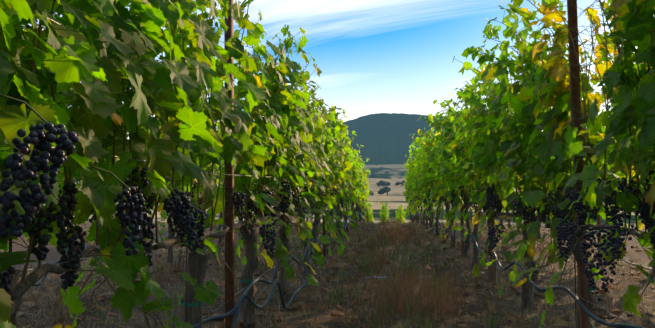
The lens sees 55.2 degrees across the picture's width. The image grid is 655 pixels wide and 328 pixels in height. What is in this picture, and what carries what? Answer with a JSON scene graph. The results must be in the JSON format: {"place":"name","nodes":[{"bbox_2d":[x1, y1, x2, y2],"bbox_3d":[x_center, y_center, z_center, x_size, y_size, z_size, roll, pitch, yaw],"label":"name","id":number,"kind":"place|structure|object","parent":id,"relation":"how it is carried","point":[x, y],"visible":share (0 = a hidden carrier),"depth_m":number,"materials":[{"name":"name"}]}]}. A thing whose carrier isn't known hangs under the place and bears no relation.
{"place":"outdoors","nodes":[
{"label":"outdoors","id":0,"kind":"place"},
{"bbox_2d":[213,171,406,198],"bbox_3d":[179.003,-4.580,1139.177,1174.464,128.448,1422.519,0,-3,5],"label":"distant trees","id":1,"kind":"object","parent":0,"point":[384,189],"visible":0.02,"depth_m":824.13,"materials":[{"name":"green plant"}]},
{"bbox_2d":[0,0,653,324],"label":"trellis wires","id":2,"kind":"object","parent":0,"point":[310,183],"visible":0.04,"depth_m":3.47,"materials":[{"name":"grey metal"}]},
{"bbox_2d":[0,113,654,327],"bbox_3d":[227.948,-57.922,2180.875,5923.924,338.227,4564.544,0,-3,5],"label":"vineyard ground","id":3,"kind":"structure","parent":0,"point":[385,140],"depth_m":7.90,"materials":[{"name":"brown soil"}]},
{"bbox_2d":[9,184,576,321],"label":"trellis stakes","id":4,"kind":"object","parent":3,"relation":"on","point":[10,244],"visible":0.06,"depth_m":4.04,"materials":[{"name":"brown"}]},
{"bbox_2d":[0,0,654,327],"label":"vine","id":5,"kind":"object","parent":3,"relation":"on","point":[99,109],"depth_m":3.11,"materials":[{"name":"green plant"}]},
{"bbox_2d":[0,122,654,300],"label":"grape bunches","id":6,"kind":"object","parent":5,"relation":"hanging from","point":[134,218],"visible":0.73,"depth_m":2.08,"materials":[{"name":"purple food"}]},
{"bbox_2d":[65,210,595,306],"bbox_3d":[2.165,3.503,22.685,6.735,4.001,52.203,0,-3,5],"label":"tie tape","id":7,"kind":"object","parent":5,"relation":"attached to","point":[182,303],"visible":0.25,"depth_m":3.87,"materials":[{"name":"teal"}]},
{"bbox_2d":[3,210,651,327],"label":"drip hoses","id":8,"kind":"object","parent":3,"relation":"on","point":[237,307],"visible":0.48,"depth_m":4.96,"materials":[{"name":"black plastic"}]},
{"bbox_2d":[0,217,654,327],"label":"dry grass and weeds","id":9,"kind":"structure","parent":3,"relation":"on","point":[409,300],"depth_m":6.25,"materials":[{"name":"brown plant"}]},
{"bbox_2d":[17,222,654,327],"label":"fallen leaves","id":10,"kind":"object","parent":3,"relation":"on","point":[512,317],"visible":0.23,"depth_m":6.56,"materials":[{"name":"brown plant"}]},
{"bbox_2d":[21,225,652,323],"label":"soil clods","id":11,"kind":"object","parent":3,"relation":"on","point":[482,286],"visible":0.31,"depth_m":6.73,"materials":[{"name":"brown soil"}]},
{"bbox_2d":[199,0,600,327],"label":"trellis posts","id":12,"kind":"object","parent":3,"relation":"on","point":[576,123],"visible":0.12,"depth_m":3.85,"materials":[{"name":"brown wood"}]},
{"bbox_2d":[22,0,636,138],"label":"sky","id":13,"kind":"structure","parent":0,"point":[372,56],"materials":[{"name":"blue"}]}
]}

